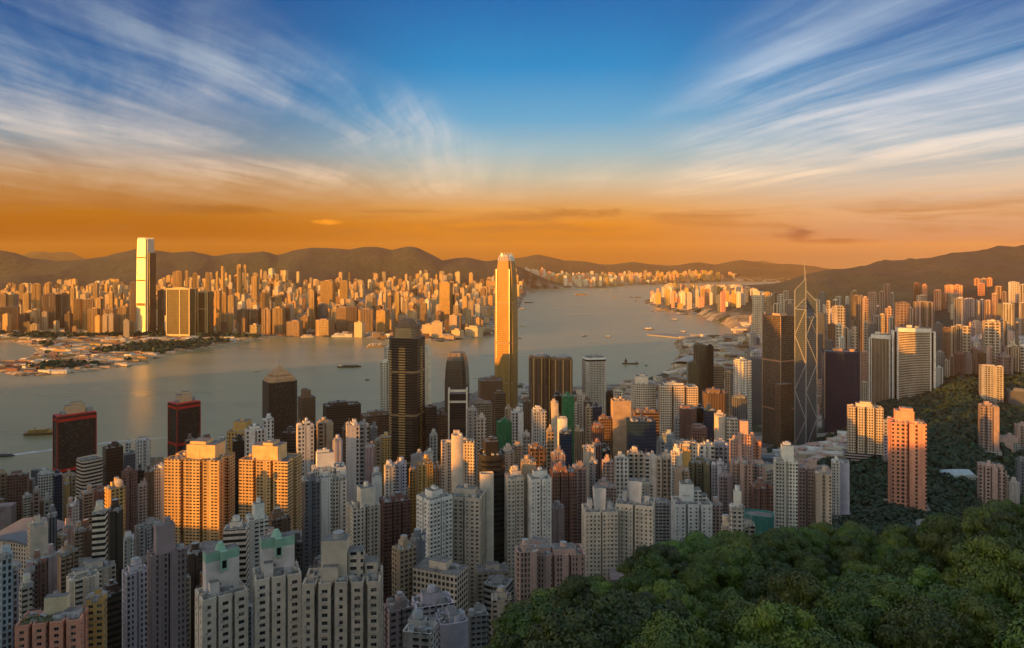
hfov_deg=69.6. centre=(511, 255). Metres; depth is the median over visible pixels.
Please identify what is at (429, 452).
apartment tower
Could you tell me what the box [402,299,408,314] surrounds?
apartment tower
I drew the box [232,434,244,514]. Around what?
office tower
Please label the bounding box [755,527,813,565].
broadleaf tree
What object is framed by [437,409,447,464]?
office tower
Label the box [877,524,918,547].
broadleaf tree
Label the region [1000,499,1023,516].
broadleaf tree
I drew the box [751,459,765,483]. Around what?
apartment tower
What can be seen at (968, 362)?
apartment tower
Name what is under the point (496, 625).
broadleaf tree
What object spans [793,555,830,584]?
broadleaf tree
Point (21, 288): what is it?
apartment tower
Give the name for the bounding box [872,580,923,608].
broadleaf tree
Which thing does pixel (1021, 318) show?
office tower
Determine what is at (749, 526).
apartment tower
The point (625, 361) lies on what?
crane barge
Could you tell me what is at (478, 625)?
apartment tower
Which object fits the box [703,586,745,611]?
broadleaf tree
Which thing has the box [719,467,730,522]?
apartment tower
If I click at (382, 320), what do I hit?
office tower
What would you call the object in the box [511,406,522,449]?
apartment tower
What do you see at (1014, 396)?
office tower
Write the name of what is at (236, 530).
office tower
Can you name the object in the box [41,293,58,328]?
office tower
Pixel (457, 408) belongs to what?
office tower
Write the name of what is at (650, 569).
broadleaf tree
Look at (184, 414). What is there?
office tower
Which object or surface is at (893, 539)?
broadleaf tree
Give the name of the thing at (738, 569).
broadleaf tree
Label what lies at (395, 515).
apartment tower
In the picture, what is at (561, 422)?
office tower
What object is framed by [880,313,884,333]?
apartment tower
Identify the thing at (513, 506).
apartment tower
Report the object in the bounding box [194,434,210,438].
apartment tower
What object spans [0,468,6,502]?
apartment tower
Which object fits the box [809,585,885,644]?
broadleaf tree
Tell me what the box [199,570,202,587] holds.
apartment tower
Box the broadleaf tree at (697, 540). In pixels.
[680,530,720,552]
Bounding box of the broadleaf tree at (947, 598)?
[917,584,975,624]
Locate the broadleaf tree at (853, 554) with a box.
[835,546,872,573]
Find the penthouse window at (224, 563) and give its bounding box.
[219,560,226,584]
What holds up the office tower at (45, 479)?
on the terrain
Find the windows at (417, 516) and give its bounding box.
[417,516,451,557]
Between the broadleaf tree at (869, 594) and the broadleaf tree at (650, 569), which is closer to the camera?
the broadleaf tree at (869, 594)
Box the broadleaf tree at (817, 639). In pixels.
[804,631,855,647]
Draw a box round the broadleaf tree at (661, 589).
[636,578,700,604]
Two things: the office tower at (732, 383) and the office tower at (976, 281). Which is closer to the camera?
the office tower at (732, 383)
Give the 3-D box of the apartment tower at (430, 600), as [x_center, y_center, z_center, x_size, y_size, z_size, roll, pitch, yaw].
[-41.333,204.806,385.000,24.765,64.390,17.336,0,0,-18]
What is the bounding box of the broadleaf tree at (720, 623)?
[702,595,761,647]
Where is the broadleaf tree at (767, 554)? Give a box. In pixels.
[749,541,785,570]
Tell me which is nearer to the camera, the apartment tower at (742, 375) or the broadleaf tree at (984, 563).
the broadleaf tree at (984, 563)
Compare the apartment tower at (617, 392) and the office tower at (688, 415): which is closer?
the office tower at (688, 415)
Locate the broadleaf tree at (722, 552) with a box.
[711,541,761,565]
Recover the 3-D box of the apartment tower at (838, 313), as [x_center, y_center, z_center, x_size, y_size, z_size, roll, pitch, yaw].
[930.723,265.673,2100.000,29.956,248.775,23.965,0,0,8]
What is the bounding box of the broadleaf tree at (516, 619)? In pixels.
[493,595,569,647]
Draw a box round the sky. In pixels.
[0,0,1023,267]
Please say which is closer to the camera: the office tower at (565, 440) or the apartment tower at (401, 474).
the apartment tower at (401, 474)
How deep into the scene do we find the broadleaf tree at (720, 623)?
147.49 m
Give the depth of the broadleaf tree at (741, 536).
261.90 m
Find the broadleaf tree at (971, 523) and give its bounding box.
[959,505,1000,538]
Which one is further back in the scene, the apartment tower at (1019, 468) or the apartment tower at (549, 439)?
the apartment tower at (1019, 468)
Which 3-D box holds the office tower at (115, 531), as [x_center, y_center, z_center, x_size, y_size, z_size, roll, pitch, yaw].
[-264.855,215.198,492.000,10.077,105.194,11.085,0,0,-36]
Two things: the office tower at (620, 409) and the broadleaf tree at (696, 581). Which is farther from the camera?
the office tower at (620, 409)
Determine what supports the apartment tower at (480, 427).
on the terrain
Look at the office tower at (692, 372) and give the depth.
1578.84 m
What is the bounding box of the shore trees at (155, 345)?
[0,329,261,368]
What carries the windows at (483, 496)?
in the apartment tower at (469, 526)
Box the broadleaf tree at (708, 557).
[683,549,724,586]
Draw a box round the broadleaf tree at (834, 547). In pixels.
[821,535,870,560]
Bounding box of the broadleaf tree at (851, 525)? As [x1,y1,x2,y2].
[843,520,878,540]
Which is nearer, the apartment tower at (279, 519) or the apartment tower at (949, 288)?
the apartment tower at (279, 519)
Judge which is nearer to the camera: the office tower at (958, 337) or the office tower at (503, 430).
the office tower at (503, 430)
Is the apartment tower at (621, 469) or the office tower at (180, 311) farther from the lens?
the office tower at (180, 311)
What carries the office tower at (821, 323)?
on the terrain
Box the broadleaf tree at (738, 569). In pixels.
[715,546,766,597]
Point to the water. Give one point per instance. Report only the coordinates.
(222, 384)
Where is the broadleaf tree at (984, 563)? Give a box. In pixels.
[938,534,1023,616]
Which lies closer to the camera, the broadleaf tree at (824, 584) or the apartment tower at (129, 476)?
the broadleaf tree at (824, 584)
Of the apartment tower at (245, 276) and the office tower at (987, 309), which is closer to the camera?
the office tower at (987, 309)
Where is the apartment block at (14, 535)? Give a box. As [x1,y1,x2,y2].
[0,517,64,582]
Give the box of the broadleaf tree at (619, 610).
[590,588,652,647]
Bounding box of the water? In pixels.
[0,282,778,476]
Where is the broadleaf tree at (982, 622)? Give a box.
[954,594,1012,647]
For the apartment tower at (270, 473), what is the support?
on the terrain
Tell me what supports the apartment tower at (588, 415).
on the terrain
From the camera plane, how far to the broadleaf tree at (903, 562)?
235.62 m
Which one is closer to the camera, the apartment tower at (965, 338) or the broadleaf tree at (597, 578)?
the broadleaf tree at (597, 578)
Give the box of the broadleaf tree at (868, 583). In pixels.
[834,571,895,593]
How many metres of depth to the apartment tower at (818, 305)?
2591.75 m
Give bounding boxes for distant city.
[0,267,1023,359]
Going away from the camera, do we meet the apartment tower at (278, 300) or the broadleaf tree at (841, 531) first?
the broadleaf tree at (841, 531)
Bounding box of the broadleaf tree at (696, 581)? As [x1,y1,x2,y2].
[673,563,718,603]
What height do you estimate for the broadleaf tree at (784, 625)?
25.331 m
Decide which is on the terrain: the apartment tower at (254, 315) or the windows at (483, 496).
the apartment tower at (254, 315)
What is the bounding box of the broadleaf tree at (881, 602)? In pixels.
[867,595,892,611]
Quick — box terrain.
[0,245,1023,647]
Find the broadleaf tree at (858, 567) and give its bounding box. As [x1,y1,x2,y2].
[841,560,885,575]
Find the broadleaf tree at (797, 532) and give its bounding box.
[778,526,811,551]
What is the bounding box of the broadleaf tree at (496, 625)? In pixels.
[489,598,533,643]
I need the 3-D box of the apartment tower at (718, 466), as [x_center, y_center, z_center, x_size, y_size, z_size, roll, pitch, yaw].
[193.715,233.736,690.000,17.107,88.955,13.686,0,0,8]
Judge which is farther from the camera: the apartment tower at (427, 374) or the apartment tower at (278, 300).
the apartment tower at (278, 300)
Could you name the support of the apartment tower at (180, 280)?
on the terrain
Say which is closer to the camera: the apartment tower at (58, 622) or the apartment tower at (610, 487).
the apartment tower at (58, 622)
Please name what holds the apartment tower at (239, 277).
on the terrain
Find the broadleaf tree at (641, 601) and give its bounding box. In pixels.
[616,588,656,615]
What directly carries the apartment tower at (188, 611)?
on the terrain
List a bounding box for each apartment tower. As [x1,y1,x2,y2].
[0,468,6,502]
[0,498,5,502]
[0,544,12,647]
[13,552,21,647]
[15,592,88,647]
[19,283,24,299]
[19,573,32,620]
[22,491,31,517]
[23,560,34,610]
[27,514,47,560]
[29,549,46,612]
[31,283,42,316]
[33,486,39,516]
[43,492,51,516]
[44,282,51,293]
[44,543,57,594]
[57,531,66,550]
[57,539,77,592]
[62,469,75,520]
[63,517,73,546]
[64,477,69,517]
[66,497,72,519]
[66,566,98,606]
[70,287,75,311]
[70,496,78,527]
[71,557,115,587]
[72,298,82,328]
[73,521,83,557]
[78,491,82,526]
[78,557,91,566]
[82,484,93,526]
[82,518,91,557]
[83,298,93,328]
[86,585,107,647]
[93,484,103,509]
[95,298,102,315]
[102,308,116,330]
[104,477,124,537]
[121,466,136,533]
[122,554,146,647]
[123,531,133,568]
[125,438,130,451]
[130,281,135,321]
[134,517,162,556]
[135,436,149,470]
[138,477,147,523]
[141,548,153,566]
[144,465,153,516]
[147,516,186,647]
[154,461,163,520]
[164,437,234,545]
[172,271,183,287]
[179,274,182,286]
[185,270,188,287]
[185,434,193,449]
[187,540,222,551]
[187,541,202,647]
[187,573,190,647]
[192,273,196,288]
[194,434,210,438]
[194,541,248,647]
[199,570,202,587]
[205,272,209,291]
[214,290,221,321]
[216,271,218,289]
[218,433,226,451]
[221,266,223,292]
[227,418,251,451]
[237,264,241,292]
[239,439,301,530]
[243,264,246,292]
[245,423,265,455]
[246,497,268,603]
[248,603,252,647]
[250,309,258,324]
[250,323,260,334]
[251,276,258,299]
[252,529,301,647]
[261,307,271,333]
[262,413,273,440]
[264,526,273,534]
[269,507,289,531]
[275,295,281,306]
[296,417,313,476]
[300,315,308,334]
[301,471,319,582]
[302,530,382,647]
[311,447,345,477]
[314,555,320,567]
[317,417,332,449]
[319,470,331,554]
[332,304,344,322]
[332,434,342,462]
[332,471,346,533]
[342,422,345,465]
[346,418,358,501]
[346,481,379,565]
[359,419,368,484]
[365,441,374,483]
[372,466,381,502]
[374,436,380,471]
[379,491,410,602]
[380,358,388,411]
[381,432,390,495]
[383,590,413,647]
[384,344,388,360]
[384,459,394,495]
[392,534,415,603]
[394,456,406,494]
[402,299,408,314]
[402,609,437,647]
[409,466,416,532]
[411,449,423,494]
[411,526,425,564]
[412,584,454,620]
[416,485,451,557]
[417,454,432,494]
[424,446,433,464]
[425,344,430,405]
[429,429,437,464]
[433,461,440,487]
[435,600,467,647]
[441,436,474,493]
[451,483,485,608]
[453,301,459,313]
[462,322,468,333]
[467,405,477,485]
[468,602,487,647]
[470,315,480,324]
[476,413,485,487]
[476,561,508,603]
[480,471,493,560]
[489,585,511,644]
[502,443,513,472]
[504,465,523,601]
[505,404,511,420]
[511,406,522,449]
[513,441,522,467]
[515,538,537,601]
[522,429,529,457]
[527,466,551,545]
[528,442,545,468]
[529,536,547,544]
[531,405,545,446]
[537,541,584,590]
[546,424,553,475]
[550,398,557,449]
[550,446,564,467]
[550,461,576,542]
[552,500,563,542]
[572,460,585,543]
[574,401,577,428]
[577,391,585,428]
[581,485,617,580]
[582,444,595,503]
[585,404,591,444]
[589,456,597,502]
[595,477,615,504]
[602,454,612,482]
[613,388,623,397]
[614,451,628,500]
[615,477,655,565]
[627,446,643,477]
[642,478,652,496]
[643,450,656,497]
[655,494,670,542]
[656,436,664,453]
[656,449,670,502]
[670,479,712,540]
[671,443,681,495]
[672,438,696,458]
[674,414,679,438]
[674,464,689,495]
[689,456,711,501]
[697,439,714,460]
[711,458,726,502]
[712,496,721,534]
[713,438,728,472]
[714,410,725,440]
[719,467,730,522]
[721,514,729,531]
[725,370,731,416]
[726,414,737,442]
[728,485,744,532]
[729,434,737,473]
[730,454,752,509]
[733,357,751,431]
[738,419,752,459]
[744,518,754,534]
[750,477,772,511]
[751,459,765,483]
[752,295,763,334]
[753,432,760,461]
[765,296,771,313]
[773,303,780,312]
[773,441,797,528]
[777,294,783,312]
[783,290,788,299]
[798,457,830,527]
[815,299,819,312]
[815,465,831,523]
[817,378,821,394]
[827,300,829,339]
[828,322,835,347]
[831,455,840,520]
[832,299,837,305]
[832,305,844,334]
[835,323,841,347]
[838,335,844,348]
[840,459,850,516]
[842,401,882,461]
[843,327,847,349]
[845,296,848,304]
[850,290,857,329]
[852,326,856,349]
[860,380,867,400]
[863,296,867,320]
[863,311,864,349]
[864,321,867,349]
[868,292,876,322]
[879,291,885,315]
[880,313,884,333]
[882,416,890,465]
[883,406,930,511]
[885,306,891,332]
[888,316,894,333]
[890,292,893,315]
[895,301,909,325]
[909,306,912,326]
[916,294,926,300]
[922,283,926,294]
[933,289,941,310]
[936,350,944,375]
[936,365,943,387]
[942,327,950,359]
[945,285,953,300]
[945,358,949,376]
[947,293,958,308]
[951,326,954,355]
[954,284,962,296]
[954,351,964,375]
[962,326,969,353]
[964,298,974,325]
[964,351,971,373]
[971,347,977,373]
[975,300,979,319]
[977,460,1004,503]
[978,283,984,295]
[978,401,1001,455]
[979,299,984,321]
[979,364,1003,403]
[980,278,985,283]
[982,319,999,364]
[986,278,992,286]
[986,345,993,364]
[992,293,997,320]
[997,354,1013,374]
[999,318,1002,343]
[999,433,1019,452]
[1000,343,1004,353]
[1002,291,1006,303]
[1002,302,1014,331]
[1003,319,1007,351]
[1005,470,1008,499]
[1006,345,1010,356]
[1008,281,1019,302]
[1008,477,1019,503]
[1014,421,1023,449]
[1015,456,1023,495]
[1019,284,1023,301]
[1020,344,1023,371]
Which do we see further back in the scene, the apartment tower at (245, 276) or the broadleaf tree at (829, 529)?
the apartment tower at (245, 276)
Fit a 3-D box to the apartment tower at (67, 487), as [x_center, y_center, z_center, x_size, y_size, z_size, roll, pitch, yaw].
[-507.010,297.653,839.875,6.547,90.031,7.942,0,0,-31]
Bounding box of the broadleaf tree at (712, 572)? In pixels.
[686,562,719,591]
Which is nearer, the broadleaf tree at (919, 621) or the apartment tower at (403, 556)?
the broadleaf tree at (919, 621)
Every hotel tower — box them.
[869,332,893,403]
[891,325,935,399]
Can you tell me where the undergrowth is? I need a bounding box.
[823,505,1023,647]
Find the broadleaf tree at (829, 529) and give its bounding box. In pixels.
[808,521,838,537]
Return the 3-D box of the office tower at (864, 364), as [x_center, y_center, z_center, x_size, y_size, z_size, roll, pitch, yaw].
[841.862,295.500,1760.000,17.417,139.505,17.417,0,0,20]
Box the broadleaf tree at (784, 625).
[733,600,830,647]
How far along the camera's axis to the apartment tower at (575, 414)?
1255.97 m
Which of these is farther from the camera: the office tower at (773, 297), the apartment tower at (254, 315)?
the apartment tower at (254, 315)
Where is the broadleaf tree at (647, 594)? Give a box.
[633,591,656,603]
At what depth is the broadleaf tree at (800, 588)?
165.14 m
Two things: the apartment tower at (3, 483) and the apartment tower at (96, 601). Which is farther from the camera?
the apartment tower at (3, 483)
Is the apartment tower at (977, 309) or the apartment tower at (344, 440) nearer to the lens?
the apartment tower at (344, 440)
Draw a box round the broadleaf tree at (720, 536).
[709,530,732,542]
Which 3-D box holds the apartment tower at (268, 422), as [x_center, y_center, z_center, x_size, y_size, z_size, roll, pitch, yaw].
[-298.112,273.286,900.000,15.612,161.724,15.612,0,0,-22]
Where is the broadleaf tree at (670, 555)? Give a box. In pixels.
[624,544,688,574]
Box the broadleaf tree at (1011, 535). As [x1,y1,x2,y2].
[985,521,1023,573]
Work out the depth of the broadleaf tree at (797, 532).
290.10 m
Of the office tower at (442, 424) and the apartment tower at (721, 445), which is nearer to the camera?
the apartment tower at (721, 445)
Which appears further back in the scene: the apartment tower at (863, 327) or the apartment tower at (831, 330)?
the apartment tower at (863, 327)
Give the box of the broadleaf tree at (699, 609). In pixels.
[679,595,708,622]
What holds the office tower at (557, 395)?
on the terrain
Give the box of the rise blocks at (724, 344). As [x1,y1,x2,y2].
[0,278,1019,637]
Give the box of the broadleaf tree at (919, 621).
[873,593,970,647]
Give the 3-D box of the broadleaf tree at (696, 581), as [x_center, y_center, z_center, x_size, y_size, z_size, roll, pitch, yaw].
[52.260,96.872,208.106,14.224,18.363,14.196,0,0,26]
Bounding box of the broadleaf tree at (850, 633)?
[819,618,878,647]
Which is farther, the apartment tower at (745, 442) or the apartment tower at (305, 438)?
the apartment tower at (305, 438)
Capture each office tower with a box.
[0,293,7,306]
[0,306,19,329]
[7,470,28,520]
[8,293,18,306]
[22,292,30,312]
[38,467,53,504]
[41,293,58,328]
[47,504,56,551]
[53,401,96,473]
[53,469,62,519]
[59,293,69,327]
[76,454,102,501]
[87,307,99,332]
[92,282,98,301]
[92,500,107,560]
[102,313,107,332]
[102,441,122,487]
[102,579,121,647]
[108,498,122,588]
[109,293,113,308]
[109,313,113,331]
[117,306,129,331]
[123,319,129,336]
[123,449,134,470]
[136,238,155,332]
[137,463,145,523]
[158,290,165,330]
[166,287,194,336]
[168,391,200,456]
[193,287,197,333]
[197,290,209,333]
[210,291,213,331]
[222,292,227,321]
[223,514,248,602]
[228,295,235,319]
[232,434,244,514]
[237,309,249,332]
[259,308,260,324]
[260,291,269,308]
[262,365,296,440]
[272,306,285,333]
[282,426,295,452]
[285,305,289,320]
[286,320,302,336]
[290,529,301,605]
[298,388,315,423]
[309,289,315,329]
[314,424,316,464]
[316,318,333,335]
[317,303,327,318]
[320,280,334,303]
[323,400,360,438]
[336,306,347,331]
[340,280,348,303]
[346,306,357,331]
[354,320,364,336]
[360,308,373,331]
[360,409,388,442]
[370,422,377,442]
[376,309,389,333]
[389,312,424,485]
[394,292,400,324]
[413,555,467,618]
[420,302,426,324]
[422,323,431,336]
[424,404,436,450]
[432,320,442,337]
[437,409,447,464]
[439,281,452,326]
[445,351,468,412]
[448,387,467,438]
[451,328,463,337]
[451,430,462,492]
[465,325,482,337]
[469,398,491,437]
[478,375,502,436]
[479,436,504,562]
[484,574,512,644]
[494,253,517,410]
[494,390,505,436]
[496,417,510,448]
[520,453,535,537]
[523,398,530,443]
[529,352,550,429]
[551,353,572,399]
[553,391,561,416]
[557,416,566,445]
[559,430,571,466]
[561,392,573,463]
[574,425,583,463]
[582,353,606,414]
[584,396,591,444]
[591,402,601,424]
[591,422,603,445]
[592,438,601,482]
[598,414,611,458]
[601,443,609,478]
[606,390,612,416]
[611,396,630,482]
[626,414,655,455]
[631,373,655,416]
[633,407,658,439]
[658,380,697,436]
[662,429,673,451]
[679,402,696,439]
[681,445,690,467]
[686,360,698,403]
[691,422,706,442]
[693,342,704,405]
[696,404,703,423]
[702,387,727,417]
[703,403,715,442]
[705,344,713,389]
[714,363,723,388]
[731,373,733,395]
[731,392,747,431]
[744,509,773,534]
[749,357,761,422]
[762,313,793,446]
[763,461,772,483]
[772,292,775,312]
[784,299,793,313]
[788,303,793,314]
[794,259,816,444]
[817,312,824,348]
[817,333,822,378]
[819,291,825,339]
[822,348,859,432]
[825,339,833,348]
[835,296,841,305]
[844,304,849,349]
[849,330,851,348]
[852,295,862,351]
[860,350,868,400]
[867,321,875,351]
[871,315,880,331]
[883,283,890,307]
[913,282,920,301]
[913,301,933,330]
[934,321,942,350]
[942,291,945,308]
[949,354,953,375]
[954,297,963,325]
[954,324,962,352]
[974,278,979,284]
[978,350,985,372]
[984,300,990,320]
[995,286,1002,298]
[997,303,1001,319]
[1006,387,1023,405]
[1011,344,1020,373]
[1015,321,1018,345]
[1019,302,1023,335]
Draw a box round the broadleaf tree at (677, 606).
[650,598,706,628]
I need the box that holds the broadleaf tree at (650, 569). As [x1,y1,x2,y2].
[616,551,675,592]
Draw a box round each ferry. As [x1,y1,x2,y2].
[0,453,14,456]
[301,334,315,337]
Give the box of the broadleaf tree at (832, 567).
[815,554,840,575]
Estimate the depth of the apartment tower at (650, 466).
789.07 m
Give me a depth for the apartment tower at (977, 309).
2944.43 m
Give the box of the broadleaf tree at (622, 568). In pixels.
[616,554,632,575]
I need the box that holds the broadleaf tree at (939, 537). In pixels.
[916,514,967,573]
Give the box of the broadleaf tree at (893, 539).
[873,530,916,550]
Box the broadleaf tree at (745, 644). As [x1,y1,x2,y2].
[726,638,777,647]
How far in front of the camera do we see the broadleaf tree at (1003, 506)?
290.95 m
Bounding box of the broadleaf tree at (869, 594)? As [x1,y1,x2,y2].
[861,589,876,597]
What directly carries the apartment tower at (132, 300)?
on the terrain
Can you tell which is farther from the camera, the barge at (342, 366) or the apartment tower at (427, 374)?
the barge at (342, 366)
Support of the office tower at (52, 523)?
on the terrain
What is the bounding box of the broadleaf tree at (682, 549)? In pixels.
[653,539,692,561]
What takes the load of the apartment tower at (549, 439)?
on the terrain
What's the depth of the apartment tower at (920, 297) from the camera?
3188.32 m
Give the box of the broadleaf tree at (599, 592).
[589,586,602,597]
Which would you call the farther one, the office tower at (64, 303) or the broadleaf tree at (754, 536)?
the office tower at (64, 303)
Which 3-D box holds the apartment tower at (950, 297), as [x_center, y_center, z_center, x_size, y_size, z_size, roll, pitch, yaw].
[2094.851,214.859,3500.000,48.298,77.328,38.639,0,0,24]
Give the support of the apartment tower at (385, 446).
on the terrain
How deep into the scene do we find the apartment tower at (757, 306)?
3283.86 m
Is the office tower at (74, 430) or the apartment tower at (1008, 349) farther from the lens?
the apartment tower at (1008, 349)
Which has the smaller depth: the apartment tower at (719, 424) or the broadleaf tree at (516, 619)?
the broadleaf tree at (516, 619)
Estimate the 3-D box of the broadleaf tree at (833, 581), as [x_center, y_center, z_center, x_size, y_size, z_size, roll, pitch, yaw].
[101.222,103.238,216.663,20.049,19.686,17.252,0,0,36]
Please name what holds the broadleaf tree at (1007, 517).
on the terrain
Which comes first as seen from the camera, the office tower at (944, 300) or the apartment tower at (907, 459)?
the apartment tower at (907, 459)
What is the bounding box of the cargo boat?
[23,427,52,435]
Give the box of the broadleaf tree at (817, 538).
[800,527,829,550]
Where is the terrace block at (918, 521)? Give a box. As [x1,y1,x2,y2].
[915,519,923,530]
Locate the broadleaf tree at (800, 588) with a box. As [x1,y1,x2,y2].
[757,568,822,610]
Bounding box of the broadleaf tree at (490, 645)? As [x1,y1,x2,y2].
[482,638,496,647]
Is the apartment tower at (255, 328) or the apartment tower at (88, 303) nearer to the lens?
the apartment tower at (255, 328)
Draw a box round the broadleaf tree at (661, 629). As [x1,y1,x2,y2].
[620,609,725,647]
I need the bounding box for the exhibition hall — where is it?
[670,355,692,367]
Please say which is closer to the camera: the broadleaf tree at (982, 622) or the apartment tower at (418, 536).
the broadleaf tree at (982, 622)
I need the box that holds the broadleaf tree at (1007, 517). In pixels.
[978,511,1023,536]
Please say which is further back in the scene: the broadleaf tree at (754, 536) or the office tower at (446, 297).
the office tower at (446, 297)
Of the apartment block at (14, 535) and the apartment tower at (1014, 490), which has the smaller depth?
the apartment block at (14, 535)
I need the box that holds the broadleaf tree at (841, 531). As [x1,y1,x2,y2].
[834,527,850,536]
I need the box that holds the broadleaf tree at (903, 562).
[881,546,942,581]
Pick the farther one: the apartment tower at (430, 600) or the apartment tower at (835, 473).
the apartment tower at (835, 473)
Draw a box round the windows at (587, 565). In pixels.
[587,565,608,578]
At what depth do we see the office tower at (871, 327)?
2093.93 m
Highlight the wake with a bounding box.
[13,437,166,454]
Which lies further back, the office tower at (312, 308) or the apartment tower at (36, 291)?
the apartment tower at (36, 291)
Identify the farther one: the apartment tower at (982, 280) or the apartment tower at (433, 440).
the apartment tower at (982, 280)
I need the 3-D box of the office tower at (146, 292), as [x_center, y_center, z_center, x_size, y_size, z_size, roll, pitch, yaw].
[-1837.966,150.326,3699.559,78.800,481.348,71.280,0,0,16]
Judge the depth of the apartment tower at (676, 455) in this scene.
735.76 m
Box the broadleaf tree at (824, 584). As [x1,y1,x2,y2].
[813,577,833,589]
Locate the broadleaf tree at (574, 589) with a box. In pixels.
[547,574,598,610]
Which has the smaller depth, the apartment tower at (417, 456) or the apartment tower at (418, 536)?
the apartment tower at (418, 536)
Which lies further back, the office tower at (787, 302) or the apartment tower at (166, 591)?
the office tower at (787, 302)
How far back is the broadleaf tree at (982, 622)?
144.89 m
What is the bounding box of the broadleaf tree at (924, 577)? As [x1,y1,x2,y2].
[882,564,947,592]
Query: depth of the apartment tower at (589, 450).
714.94 m
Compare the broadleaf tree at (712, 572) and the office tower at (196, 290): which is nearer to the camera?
the broadleaf tree at (712, 572)
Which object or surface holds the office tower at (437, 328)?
on the terrain
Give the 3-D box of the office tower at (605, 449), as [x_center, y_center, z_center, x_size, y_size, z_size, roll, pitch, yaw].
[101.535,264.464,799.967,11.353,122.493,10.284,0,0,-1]
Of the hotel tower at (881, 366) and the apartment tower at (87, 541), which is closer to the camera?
the apartment tower at (87, 541)
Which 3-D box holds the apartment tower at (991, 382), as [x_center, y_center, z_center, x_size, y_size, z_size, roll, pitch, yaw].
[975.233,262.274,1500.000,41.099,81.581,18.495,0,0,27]
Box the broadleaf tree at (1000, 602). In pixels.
[979,592,1018,625]
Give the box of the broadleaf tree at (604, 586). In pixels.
[590,580,615,595]
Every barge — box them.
[337,364,360,367]
[622,358,638,363]
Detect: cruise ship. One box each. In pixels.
[331,332,347,336]
[367,342,385,346]
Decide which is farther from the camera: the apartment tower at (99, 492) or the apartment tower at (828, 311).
the apartment tower at (828, 311)
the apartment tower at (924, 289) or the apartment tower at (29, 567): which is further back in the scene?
the apartment tower at (924, 289)
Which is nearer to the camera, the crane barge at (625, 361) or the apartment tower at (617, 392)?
the apartment tower at (617, 392)
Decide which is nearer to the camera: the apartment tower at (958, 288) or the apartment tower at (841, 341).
the apartment tower at (841, 341)
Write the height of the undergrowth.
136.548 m
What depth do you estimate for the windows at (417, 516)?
520.15 m
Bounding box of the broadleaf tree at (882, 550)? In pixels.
[870,543,894,564]
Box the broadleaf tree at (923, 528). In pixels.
[914,512,961,535]
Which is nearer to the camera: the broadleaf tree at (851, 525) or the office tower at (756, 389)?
the broadleaf tree at (851, 525)
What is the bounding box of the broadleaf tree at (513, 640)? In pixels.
[498,623,537,647]
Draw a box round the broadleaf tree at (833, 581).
[825,570,865,590]
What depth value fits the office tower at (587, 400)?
1176.91 m
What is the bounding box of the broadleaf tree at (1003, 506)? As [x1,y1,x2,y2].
[979,500,1016,516]
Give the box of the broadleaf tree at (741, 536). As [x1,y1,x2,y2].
[719,530,755,546]
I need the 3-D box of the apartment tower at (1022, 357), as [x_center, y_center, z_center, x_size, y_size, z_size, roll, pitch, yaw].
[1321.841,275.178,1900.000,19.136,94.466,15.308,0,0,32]
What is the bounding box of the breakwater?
[647,333,689,337]
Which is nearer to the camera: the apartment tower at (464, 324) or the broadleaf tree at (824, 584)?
the broadleaf tree at (824, 584)
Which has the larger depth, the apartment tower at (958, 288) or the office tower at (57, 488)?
the apartment tower at (958, 288)
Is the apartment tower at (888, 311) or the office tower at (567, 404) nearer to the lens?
the office tower at (567, 404)
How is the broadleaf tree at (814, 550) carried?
on the terrain
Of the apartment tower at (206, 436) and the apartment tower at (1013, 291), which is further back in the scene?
the apartment tower at (1013, 291)
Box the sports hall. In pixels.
[940,469,976,479]
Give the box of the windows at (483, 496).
[471,496,483,606]
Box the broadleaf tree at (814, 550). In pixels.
[805,546,831,558]
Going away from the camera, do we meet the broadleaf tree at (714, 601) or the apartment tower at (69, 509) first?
the broadleaf tree at (714, 601)
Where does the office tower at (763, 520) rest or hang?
on the terrain
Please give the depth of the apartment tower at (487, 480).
556.36 m
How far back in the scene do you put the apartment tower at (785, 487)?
613.84 m
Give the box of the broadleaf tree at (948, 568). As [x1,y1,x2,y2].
[942,566,952,571]
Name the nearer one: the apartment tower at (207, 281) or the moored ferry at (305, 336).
the moored ferry at (305, 336)
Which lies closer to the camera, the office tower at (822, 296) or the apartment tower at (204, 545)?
the apartment tower at (204, 545)
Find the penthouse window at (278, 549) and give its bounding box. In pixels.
[273,547,280,566]
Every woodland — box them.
[812,378,1023,536]
[944,371,1023,385]
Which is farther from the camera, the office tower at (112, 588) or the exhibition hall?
the exhibition hall
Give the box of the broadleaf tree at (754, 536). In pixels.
[748,533,757,540]
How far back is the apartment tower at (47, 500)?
777.50 m
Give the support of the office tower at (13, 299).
on the terrain
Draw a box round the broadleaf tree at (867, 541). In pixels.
[844,527,878,556]
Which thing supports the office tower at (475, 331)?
on the terrain
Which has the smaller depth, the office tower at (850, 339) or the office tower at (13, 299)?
the office tower at (850, 339)
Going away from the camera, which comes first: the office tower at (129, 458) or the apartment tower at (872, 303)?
the office tower at (129, 458)
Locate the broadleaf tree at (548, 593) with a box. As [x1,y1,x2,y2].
[529,587,558,599]
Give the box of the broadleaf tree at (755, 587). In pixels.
[741,560,794,603]
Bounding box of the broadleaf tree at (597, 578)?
[583,574,616,587]
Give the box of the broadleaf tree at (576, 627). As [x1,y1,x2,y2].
[523,604,624,647]
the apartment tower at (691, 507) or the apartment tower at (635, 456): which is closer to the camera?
the apartment tower at (691, 507)
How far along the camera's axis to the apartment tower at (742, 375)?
1289.64 m
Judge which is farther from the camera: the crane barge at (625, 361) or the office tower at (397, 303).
the office tower at (397, 303)
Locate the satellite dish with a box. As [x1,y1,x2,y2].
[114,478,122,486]
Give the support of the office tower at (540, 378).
on the terrain

